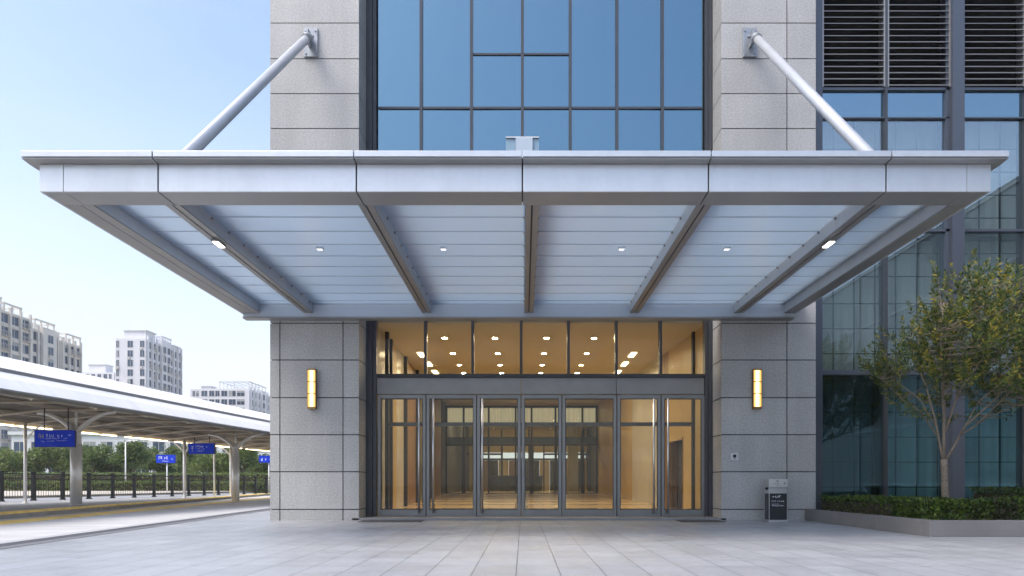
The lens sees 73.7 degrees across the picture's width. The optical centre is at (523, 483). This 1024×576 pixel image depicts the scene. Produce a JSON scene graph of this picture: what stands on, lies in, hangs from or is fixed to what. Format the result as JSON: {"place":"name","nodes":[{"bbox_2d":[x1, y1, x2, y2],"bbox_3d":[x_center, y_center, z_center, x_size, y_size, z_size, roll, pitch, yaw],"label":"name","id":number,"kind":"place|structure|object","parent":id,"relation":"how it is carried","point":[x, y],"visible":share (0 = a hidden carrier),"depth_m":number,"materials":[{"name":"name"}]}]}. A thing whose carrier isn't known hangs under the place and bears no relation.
{"place":"outdoors","nodes":[
{"label":"outdoors","id":0,"kind":"place"},
{"bbox_2d":[0,297,31,472],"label":"apartment block","id":1,"kind":"structure","parent":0,"point":[15,336],"depth_m":153.03,"materials":[{"name":"grey"}]},
{"bbox_2d":[1,312,7,324],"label":"window","id":2,"kind":"structure","parent":1,"relation":"in","point":[4,317],"depth_m":150.38,"materials":[{"name":"grey"}]},
{"bbox_2d":[1,325,10,336],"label":"window","id":3,"kind":"structure","parent":1,"relation":"in","point":[4,330],"depth_m":150.14,"materials":[{"name":"grey"}]},
{"bbox_2d":[1,338,10,349],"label":"window","id":4,"kind":"structure","parent":1,"relation":"in","point":[4,343],"depth_m":150.16,"materials":[{"name":"grey"}]},
{"bbox_2d":[1,429,10,439],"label":"window","id":5,"kind":"structure","parent":1,"relation":"in","point":[4,436],"depth_m":150.12,"materials":[{"name":"grey"}]},
{"bbox_2d":[12,316,18,327],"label":"window","id":6,"kind":"structure","parent":1,"relation":"in","point":[15,321],"depth_m":153.68,"materials":[{"name":"grey"}]},
{"bbox_2d":[12,329,18,340],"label":"window","id":7,"kind":"structure","parent":1,"relation":"in","point":[15,333],"depth_m":153.66,"materials":[{"name":"grey"}]},
{"bbox_2d":[12,341,18,351],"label":"window","id":8,"kind":"structure","parent":1,"relation":"in","point":[15,346],"depth_m":153.68,"materials":[{"name":"grey"}]},
{"bbox_2d":[23,344,28,354],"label":"window","id":9,"kind":"structure","parent":1,"relation":"in","point":[25,348],"depth_m":156.79,"materials":[{"name":"grey"}]},
{"bbox_2d":[22,320,31,330],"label":"window","id":10,"kind":"structure","parent":1,"relation":"in","point":[25,325],"depth_m":156.79,"materials":[{"name":"grey"}]},
{"bbox_2d":[22,332,31,342],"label":"window","id":11,"kind":"structure","parent":1,"relation":"in","point":[25,338],"depth_m":156.79,"materials":[{"name":"grey"}]},
{"bbox_2d":[59,333,81,373],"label":"apartment block","id":12,"kind":"structure","parent":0,"point":[70,356],"depth_m":171.27,"materials":[{"name":"grey concrete"}]},
{"bbox_2d":[82,364,114,380],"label":"apartment block","id":13,"kind":"structure","parent":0,"point":[104,371],"depth_m":280.65,"materials":[{"name":"grey concrete"}]},
{"bbox_2d":[4,491,252,498],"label":"path","id":14,"kind":"structure","parent":0,"point":[17,493],"depth_m":47.60,"materials":[{"name":"grey concrete"}]},
{"bbox_2d":[27,446,69,472],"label":"garden tree","id":15,"kind":"object","parent":14,"relation":"on","point":[56,459],"visible":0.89,"depth_m":71.08,"materials":[{"name":"green plant"}]},
{"bbox_2d":[125,440,137,478],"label":"lamp post","id":16,"kind":"object","parent":14,"relation":"on","point":[125,455],"visible":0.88,"depth_m":61.96,"materials":[{"name":"white metal"}]},
{"bbox_2d":[156,455,175,490],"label":"direction sign","id":17,"kind":"object","parent":14,"relation":"on","point":[166,459],"visible":0.98,"depth_m":58.00,"materials":[{"name":"blue metal"}]},
{"bbox_2d":[168,445,199,472],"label":"garden tree","id":18,"kind":"object","parent":14,"relation":"on","point":[178,464],"visible":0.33,"depth_m":72.96,"materials":[{"name":"green plant"}]},
{"bbox_2d":[182,450,228,474],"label":"garden tree","id":19,"kind":"object","parent":14,"relation":"on","point":[203,462],"visible":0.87,"depth_m":70.92,"materials":[{"name":"green plant"}]},
{"bbox_2d":[222,447,259,472],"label":"garden tree","id":20,"kind":"object","parent":14,"relation":"on","point":[247,458],"visible":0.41,"depth_m":73.25,"materials":[{"name":"green plant"}]},
{"bbox_2d":[0,493,259,514],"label":"platform","id":21,"kind":"structure","parent":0,"point":[19,504],"depth_m":30.23,"materials":[{"name":"concrete"}]},
{"bbox_2d":[23,423,46,502],"bbox_3d":[-19.530,-0.814,27.295,1.016,3.205,0.238,0,0,0],"label":"roof pole","id":22,"kind":"object","parent":21,"relation":"on","point":[25,437],"visible":0.95,"depth_m":27.26,"materials":[{"name":"white metal"}]},
{"bbox_2d":[37,411,115,504],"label":"roof column","id":23,"kind":"structure","parent":21,"relation":"on","point":[76,475],"depth_m":25.08,"materials":[{"name":"white metal"}]},
{"bbox_2d":[0,471,268,501],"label":"platform railing","id":24,"kind":"object","parent":21,"relation":"on","point":[33,474],"visible":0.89,"depth_m":37.09,"materials":[{"name":"black"}]},
{"bbox_2d":[0,493,269,518],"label":"platform edge","id":25,"kind":"object","parent":21,"relation":"attached to","point":[38,512],"visible":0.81,"depth_m":24.53,"materials":[{"name":"yellow paint"}]},
{"bbox_2d":[169,440,199,497],"bbox_3d":[-18.870,-0.814,38.000,1.810,3.205,0.323,0,0,0],"label":"roof pole","id":26,"kind":"object","parent":21,"relation":"on","point":[184,450],"visible":0.84,"depth_m":37.92,"materials":[{"name":"white metal"}]},
{"bbox_2d":[213,454,215,496],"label":"roof pole","id":27,"kind":"object","parent":21,"relation":"on","point":[214,475],"visible":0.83,"depth_m":40.96,"materials":[{"name":"white metal"}]},
{"bbox_2d":[220,445,244,495],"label":"roof pole","id":28,"kind":"object","parent":21,"relation":"on","point":[229,453],"visible":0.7,"depth_m":42.84,"materials":[{"name":"white metal"}]},
{"bbox_2d":[0,356,271,451],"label":"platform roof","id":29,"kind":"structure","parent":28,"relation":"on","point":[28,391],"depth_m":25.37,"materials":[{"name":"grey metal"}]},
{"bbox_2d":[34,408,76,446],"bbox_3d":[-17.164,-2.051,25.078,1.497,1.430,0.164,0,0,0],"label":"direction sign","id":30,"kind":"object","parent":29,"relation":"hanging from","point":[54,438],"visible":1,"depth_m":25.00,"materials":[{"name":"blue metal"}]},
{"bbox_2d":[188,436,215,453],"bbox_3d":[-17.699,-2.122,37.578,1.436,0.988,0.164,0,0,0],"label":"direction sign","id":31,"kind":"object","parent":29,"relation":"hanging from","point":[201,448],"visible":0.99,"depth_m":37.50,"materials":[{"name":"blue metal"}]},
{"bbox_2d":[208,431,262,501],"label":"roof column","id":32,"kind":"structure","parent":21,"relation":"on","point":[235,473],"depth_m":36.35,"materials":[{"name":"white metal"}]},
{"bbox_2d":[0,495,269,541],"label":"road","id":33,"kind":"structure","parent":0,"point":[16,531],"depth_m":18.71,"materials":[{"name":"concrete"}]},
{"bbox_2d":[0,497,269,524],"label":"road line","id":34,"kind":"object","parent":33,"relation":"on","point":[66,516],"visible":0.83,"depth_m":21.70,"materials":[{"name":"yellow paint"}]},
{"bbox_2d":[0,507,271,549],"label":"kerb","id":35,"kind":"structure","parent":33,"relation":"on","point":[37,540],"depth_m":12.06,"materials":[{"name":"concrete"}]},
{"bbox_2d":[115,330,181,394],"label":"apartment block","id":36,"kind":"structure","parent":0,"point":[146,358],"depth_m":201.00,"materials":[{"name":"grey"}]},
{"bbox_2d":[127,340,132,347],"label":"window","id":37,"kind":"structure","parent":36,"relation":"in","point":[129,342],"depth_m":199.95,"materials":[{"name":"grey"}]},
{"bbox_2d":[127,350,132,358],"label":"window","id":38,"kind":"structure","parent":36,"relation":"in","point":[129,352],"depth_m":199.95,"materials":[{"name":"grey"}]},
{"bbox_2d":[139,340,144,349],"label":"window","id":39,"kind":"structure","parent":36,"relation":"in","point":[142,343],"depth_m":199.95,"materials":[{"name":"grey"}]},
{"bbox_2d":[139,360,144,368],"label":"window","id":40,"kind":"structure","parent":36,"relation":"in","point":[142,362],"depth_m":199.95,"materials":[{"name":"grey"}]},
{"bbox_2d":[190,381,270,413],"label":"apartment block","id":41,"kind":"structure","parent":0,"point":[258,400],"depth_m":240.00,"materials":[{"name":"grey concrete"}]},
{"bbox_2d":[228,399,235,404],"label":"window","id":42,"kind":"structure","parent":41,"relation":"in","point":[230,401],"depth_m":239.95,"materials":[{"name":"grey"}]},
{"bbox_2d":[237,399,244,404],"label":"window","id":43,"kind":"structure","parent":41,"relation":"in","point":[239,401],"depth_m":239.95,"materials":[{"name":"grey"}]},
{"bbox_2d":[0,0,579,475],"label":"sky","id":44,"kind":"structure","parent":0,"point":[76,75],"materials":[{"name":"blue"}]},
{"bbox_2d":[0,511,1023,575],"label":"plaza","id":45,"kind":"structure","parent":0,"point":[257,544],"depth_m":8.52,"materials":[{"name":"stone"}]},
{"bbox_2d":[358,520,424,521],"bbox_3d":[-2.912,0.825,15.120,1.354,0.017,0.740,0,0,0],"label":"doormat","id":46,"kind":"object","parent":45,"relation":"on","point":[391,521],"visible":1,"depth_m":14.94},
{"bbox_2d":[270,0,815,519],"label":"station building","id":47,"kind":"structure","parent":45,"relation":"on","point":[662,416],"depth_m":16.34,"materials":[{"name":"stone"}]},
{"bbox_2d":[307,369,316,408],"bbox_3d":[-4.780,-2.136,15.436,0.190,0.900,0.124,0,0,0],"label":"wall lamp","id":48,"kind":"object","parent":47,"relation":"attached to","point":[311,388],"visible":1,"depth_m":15.38,"materials":[{"name":"yellow glass"}]},
{"bbox_2d":[378,109,419,150],"bbox_3d":[-2.983,-6.556,16.380,1.003,4.840,0.020,0,0,0],"label":"window pane","id":49,"kind":"structure","parent":47,"relation":"in","point":[398,129],"depth_m":16.37,"materials":[{"name":"blue glass"}]},
{"bbox_2d":[378,0,419,106],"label":"window pane","id":50,"kind":"structure","parent":47,"relation":"in","point":[398,20],"depth_m":16.37,"materials":[{"name":"blue glass"}]},
{"bbox_2d":[378,395,426,515],"bbox_3d":[-2.910,-0.677,16.320,1.162,2.907,0.171,0,0,0],"label":"glass door","id":51,"kind":"structure","parent":47,"relation":"in","point":[381,512],"depth_m":16.34,"materials":[{"name":"black"}]},
{"bbox_2d":[423,109,469,150],"bbox_3d":[-1.850,-6.556,16.379,1.144,4.840,0.022,0,0,0],"label":"window pane","id":52,"kind":"structure","parent":47,"relation":"in","point":[443,130],"depth_m":16.37,"materials":[{"name":"blue glass"}]},
{"bbox_2d":[423,0,469,106],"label":"window pane","id":53,"kind":"structure","parent":47,"relation":"in","point":[446,23],"depth_m":16.37,"materials":[{"name":"blue glass"}]},
{"bbox_2d":[427,395,476,515],"bbox_3d":[-1.721,-0.677,16.320,1.206,2.907,0.171,0,0,0],"label":"glass door","id":54,"kind":"structure","parent":47,"relation":"in","point":[430,512],"depth_m":16.34,"materials":[{"name":"black"}]},
{"bbox_2d":[473,109,520,150],"bbox_3d":[-0.639,-6.556,16.379,1.159,4.840,0.022,0,0,0],"label":"window pane","id":55,"kind":"structure","parent":47,"relation":"in","point":[491,128],"depth_m":16.37,"materials":[{"name":"blue glass"}]},
{"bbox_2d":[473,56,520,106],"bbox_3d":[-0.639,-9.641,16.379,1.159,1.250,0.022,0,0,0],"label":"window pane","id":56,"kind":"structure","parent":47,"relation":"in","point":[496,79],"depth_m":16.37,"materials":[{"name":"blue glass"}]},
{"bbox_2d":[473,0,520,52],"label":"window pane","id":57,"kind":"structure","parent":47,"relation":"in","point":[496,23],"depth_m":16.37,"materials":[{"name":"blue glass"}]},
{"bbox_2d":[477,395,520,515],"bbox_3d":[-0.583,-0.677,16.320,1.059,2.907,0.171,0,0,0],"label":"glass door","id":58,"kind":"structure","parent":47,"relation":"in","point":[480,511],"depth_m":16.34,"materials":[{"name":"black"}]},
{"bbox_2d":[21,28,1008,320],"bbox_3d":[-0.110,-7.006,12.129,12.680,6.620,6.738,0,0,0],"label":"entrance canopy","id":59,"kind":"object","parent":47,"relation":"attached to","point":[517,236],"visible":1,"depth_m":10.51,"materials":[{"name":"metal"}]},
{"bbox_2d":[506,136,538,157],"bbox_3d":[-0.029,-7.716,16.177,0.780,0.900,0.255,0,0,0],"label":"wall box","id":60,"kind":"object","parent":59,"relation":"on","point":[527,143],"visible":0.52,"depth_m":16.06,"materials":[{"name":"white metal"}]},
{"bbox_2d":[522,395,561,515],"bbox_3d":[0.437,-0.677,16.370,0.971,2.907,0.070,0,0,0],"label":"glass door","id":61,"kind":"structure","parent":47,"relation":"in","point":[525,512],"depth_m":16.34,"materials":[{"name":"black"}]},
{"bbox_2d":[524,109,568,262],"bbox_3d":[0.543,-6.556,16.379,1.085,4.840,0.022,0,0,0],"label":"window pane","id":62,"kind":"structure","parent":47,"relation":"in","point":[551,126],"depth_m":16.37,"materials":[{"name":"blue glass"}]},
{"bbox_2d":[524,56,568,106],"bbox_3d":[0.543,-9.641,16.380,1.085,1.250,0.020,0,0,0],"label":"window pane","id":63,"kind":"structure","parent":47,"relation":"in","point":[546,78],"depth_m":16.37,"materials":[{"name":"blue glass"}]},
{"bbox_2d":[524,0,568,52],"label":"window pane","id":64,"kind":"structure","parent":47,"relation":"in","point":[546,22],"depth_m":16.37,"materials":[{"name":"blue glass"}]},
{"bbox_2d":[562,395,616,515],"bbox_3d":[1.582,-0.677,16.370,1.308,2.907,0.070,0,0,0],"label":"glass door","id":65,"kind":"structure","parent":47,"relation":"in","point":[565,512],"depth_m":16.34,"materials":[{"name":"black"}]},
{"bbox_2d":[572,109,614,150],"bbox_3d":[1.674,-6.556,16.378,1.056,4.840,0.024,0,0,0],"label":"window pane","id":66,"kind":"structure","parent":47,"relation":"in","point":[592,129],"depth_m":16.37,"materials":[{"name":"blue glass"}]},
{"bbox_2d":[572,0,614,106],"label":"window pane","id":67,"kind":"structure","parent":47,"relation":"in","point":[593,21],"depth_m":16.37,"materials":[{"name":"blue glass"}]},
{"bbox_2d":[617,395,660,515],"bbox_3d":[2.768,-0.677,16.320,1.051,2.907,0.171,0,0,0],"label":"glass door","id":68,"kind":"structure","parent":47,"relation":"in","point":[620,512],"depth_m":16.34,"materials":[{"name":"black"}]},
{"bbox_2d":[619,109,660,150],"bbox_3d":[2.775,-6.556,16.378,1.026,4.840,0.023,0,0,0],"label":"window pane","id":69,"kind":"structure","parent":47,"relation":"in","point":[639,130],"depth_m":16.37,"materials":[{"name":"blue glass"}]},
{"bbox_2d":[619,0,660,106],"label":"window pane","id":70,"kind":"structure","parent":47,"relation":"in","point":[639,20],"depth_m":16.37,"materials":[{"name":"blue glass"}]},
{"bbox_2d":[661,395,703,515],"bbox_3d":[3.821,-0.677,16.320,1.044,2.907,0.171,0,0,0],"label":"glass door","id":71,"kind":"structure","parent":47,"relation":"in","point":[664,512],"depth_m":16.34,"materials":[{"name":"black"}]},
{"bbox_2d":[664,110,702,150],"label":"window pane","id":72,"kind":"structure","parent":47,"relation":"in","point":[683,129],"depth_m":16.37,"materials":[{"name":"blue glass"}]},
{"bbox_2d":[664,0,702,106],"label":"window pane","id":73,"kind":"structure","parent":47,"relation":"in","point":[683,19],"depth_m":16.37,"materials":[{"name":"blue glass"}]},
{"bbox_2d":[731,453,737,459],"bbox_3d":[4.782,-0.612,15.484,0.160,0.160,0.028,0,0,0],"label":"call plate","id":74,"kind":"object","parent":47,"relation":"attached to","point":[734,456],"visible":1,"depth_m":15.48,"materials":[{"name":"grey"}]},
{"bbox_2d":[752,369,761,408],"bbox_3d":[5.270,-2.136,15.436,0.190,0.900,0.124,0,0,0],"label":"wall lamp","id":75,"kind":"object","parent":47,"relation":"attached to","point":[756,388],"visible":1,"depth_m":15.38,"materials":[{"name":"gold metal"}]},
{"bbox_2d":[675,520,724,521],"bbox_3d":[3.900,0.825,15.120,0.948,0.017,0.740,0,0,0],"label":"doormat","id":76,"kind":"object","parent":45,"relation":"on","point":[699,521],"visible":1,"depth_m":15.01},
{"bbox_2d":[763,479,787,521],"bbox_3d":[5.503,0.366,14.918,0.416,0.935,0.336,0,0,0],"label":"litter bin","id":77,"kind":"object","parent":45,"relation":"on","point":[775,504],"visible":1,"depth_m":14.77,"materials":[{"name":"grey metal"}]},
{"bbox_2d":[805,509,1023,536],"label":"stone planter","id":78,"kind":"object","parent":45,"relation":"on","point":[962,528],"visible":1,"depth_m":10.89,"materials":[{"name":"stone"}]},
{"bbox_2d":[818,493,949,516],"bbox_3d":[7.099,0.418,13.738,1.123,0.446,3.220,0,0,0],"label":"clipped hedge","id":79,"kind":"object","parent":78,"relation":"on","point":[879,504],"visible":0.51,"depth_m":13.50,"materials":[{"name":"plant"}]},
{"bbox_2d":[857,248,1023,497],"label":"tree","id":80,"kind":"object","parent":78,"relation":"on","point":[990,337],"visible":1,"depth_m":12.36,"materials":[{"name":"green plant"}]},
{"bbox_2d":[893,495,1023,519],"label":"clipped hedge","id":81,"kind":"object","parent":78,"relation":"on","point":[990,508],"visible":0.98,"depth_m":10.99,"materials":[{"name":"plant"}]},
{"bbox_2d":[969,485,1023,498],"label":"clipped hedge","id":82,"kind":"object","parent":78,"relation":"on","point":[1009,491],"visible":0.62,"depth_m":13.71,"materials":[{"name":"plant"}]},
{"bbox_2d":[397,490,679,515],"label":"lobby floor","id":83,"kind":"structure","parent":0,"point":[532,501],"depth_m":24.26,"materials":[{"name":"tile"}]},
{"bbox_2d":[487,476,542,490],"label":"lobby counter","id":84,"kind":"object","parent":83,"relation":"on","point":[496,483],"visible":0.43,"depth_m":43.50,"materials":[{"name":"grey"}]},
{"bbox_2d":[814,0,1023,509],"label":"glass wing building","id":85,"kind":"structure","parent":0,"point":[919,75],"depth_m":16.16,"materials":[{"name":"blue glass"}]},
{"bbox_2d":[823,92,882,116],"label":"window pane","id":86,"kind":"structure","parent":85,"relation":"in","point":[847,104],"depth_m":16.00,"materials":[{"name":"blue glass"}]},
{"bbox_2d":[888,92,943,116],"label":"window pane","id":87,"kind":"structure","parent":85,"relation":"in","point":[900,104],"depth_m":16.00,"materials":[{"name":"blue glass"}]},
{"bbox_2d":[965,92,1021,116],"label":"window pane","id":88,"kind":"structure","parent":85,"relation":"in","point":[977,104],"depth_m":16.00,"materials":[{"name":"blue glass"}]},
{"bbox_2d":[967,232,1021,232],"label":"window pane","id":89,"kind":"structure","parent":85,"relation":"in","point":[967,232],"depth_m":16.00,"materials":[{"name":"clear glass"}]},
{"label":"lawn","id":90,"kind":"structure","parent":0,"visible":0},
{"bbox_2d":[0,448,44,474],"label":"garden tree","id":91,"kind":"object","parent":90,"relation":"on","point":[10,460],"visible":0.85,"depth_m":70.19,"materials":[{"name":"green plant"}]},
{"bbox_2d":[7,451,49,472],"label":"garden tree","id":92,"kind":"object","parent":90,"relation":"on","point":[44,467],"visible":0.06,"depth_m":76.05,"materials":[{"name":"green plant"}]},
{"bbox_2d":[68,444,115,472],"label":"garden tree","id":93,"kind":"object","parent":90,"relation":"on","point":[93,458],"visible":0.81,"depth_m":72.41,"materials":[{"name":"green plant"}]},
{"bbox_2d":[94,454,138,474],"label":"garden tree","id":94,"kind":"object","parent":90,"relation":"on","point":[114,467],"visible":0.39,"depth_m":75.88,"materials":[{"name":"green plant"}]},
{"bbox_2d":[103,439,153,472],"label":"garden tree","id":95,"kind":"object","parent":90,"relation":"on","point":[137,454],"visible":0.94,"depth_m":71.54,"materials":[{"name":"green plant"}]},
{"bbox_2d":[4,480,264,492],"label":"garden hedge","id":96,"kind":"object","parent":90,"relation":"on","point":[106,486],"visible":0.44,"depth_m":60.15,"materials":[{"name":"plant"}]},
{"bbox_2d":[4,472,267,483],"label":"garden hedge","id":97,"kind":"object","parent":90,"relation":"on","point":[197,477],"visible":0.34,"depth_m":66.15,"materials":[{"name":"green leaf foliage"}]},
{"bbox_2d":[7,431,269,474],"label":"building","id":98,"kind":"structure","parent":90,"relation":"on","point":[93,440],"depth_m":120.00,"materials":[{"name":"grey"}]},
{"bbox_2d":[13,441,22,451],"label":"window","id":99,"kind":"structure","parent":98,"relation":"in","point":[17,445],"depth_m":119.98,"materials":[{"name":"grey"}]},
{"bbox_2d":[83,441,95,446],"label":"window","id":100,"kind":"structure","parent":98,"relation":"in","point":[93,443],"depth_m":119.95,"materials":[{"name":"grey"}]},
{"bbox_2d":[100,441,112,451],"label":"window","id":101,"kind":"structure","parent":98,"relation":"in","point":[101,442],"depth_m":119.95,"materials":[{"name":"grey"}]},
{"bbox_2d":[152,441,164,451],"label":"window","id":102,"kind":"structure","parent":98,"relation":"in","point":[159,444],"depth_m":119.98,"materials":[{"name":"grey"}]},
{"bbox_2d":[137,446,161,471],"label":"garden tree","id":103,"kind":"object","parent":90,"relation":"on","point":[153,449],"visible":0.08,"depth_m":87.81,"materials":[{"name":"green plant"}]},
{"bbox_2d":[140,451,176,472],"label":"garden tree","id":104,"kind":"object","parent":90,"relation":"on","point":[154,465],"visible":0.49,"depth_m":77.02,"materials":[{"name":"green plant"}]},
{"bbox_2d":[160,444,180,472],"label":"garden tree","id":105,"kind":"object","parent":90,"relation":"on","point":[172,450],"visible":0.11,"depth_m":79.02,"materials":[{"name":"green plant"}]},
{"bbox_2d":[246,459,267,473],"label":"garden tree","id":106,"kind":"object","parent":90,"relation":"on","point":[255,469],"visible":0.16,"depth_m":82.85,"materials":[{"name":"green plant"}]},
{"bbox_2d":[256,453,271,471],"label":"garden tree","id":107,"kind":"object","parent":90,"relation":"on","point":[264,467],"visible":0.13,"depth_m":77.05,"materials":[{"name":"green plant"}]},
{"bbox_2d":[259,456,269,492],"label":"direction sign","id":108,"kind":"object","parent":90,"relation":"on","point":[264,459],"visible":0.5,"depth_m":58.00,"materials":[{"name":"blue metal"}]},
{"bbox_3d":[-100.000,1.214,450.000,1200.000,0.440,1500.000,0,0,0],"label":"ground","id":109,"kind":"structure","parent":0,"visible":0},
{"bbox_2d":[32,318,58,430],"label":"apartment block","id":110,"kind":"structure","parent":109,"relation":"on","point":[45,346],"depth_m":162.67,"materials":[{"name":"grey"}]},
{"bbox_2d":[48,335,53,344],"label":"window","id":111,"kind":"structure","parent":110,"relation":"in","point":[50,338],"depth_m":164.35,"materials":[{"name":"grey"}]},
{"bbox_2d":[48,346,53,357],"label":"window","id":112,"kind":"structure","parent":110,"relation":"in","point":[50,350],"depth_m":164.35,"materials":[{"name":"grey"}]},
{"bbox_2d":[48,358,53,366],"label":"window","id":113,"kind":"structure","parent":110,"relation":"in","point":[50,361],"depth_m":164.35,"materials":[{"name":"grey"}]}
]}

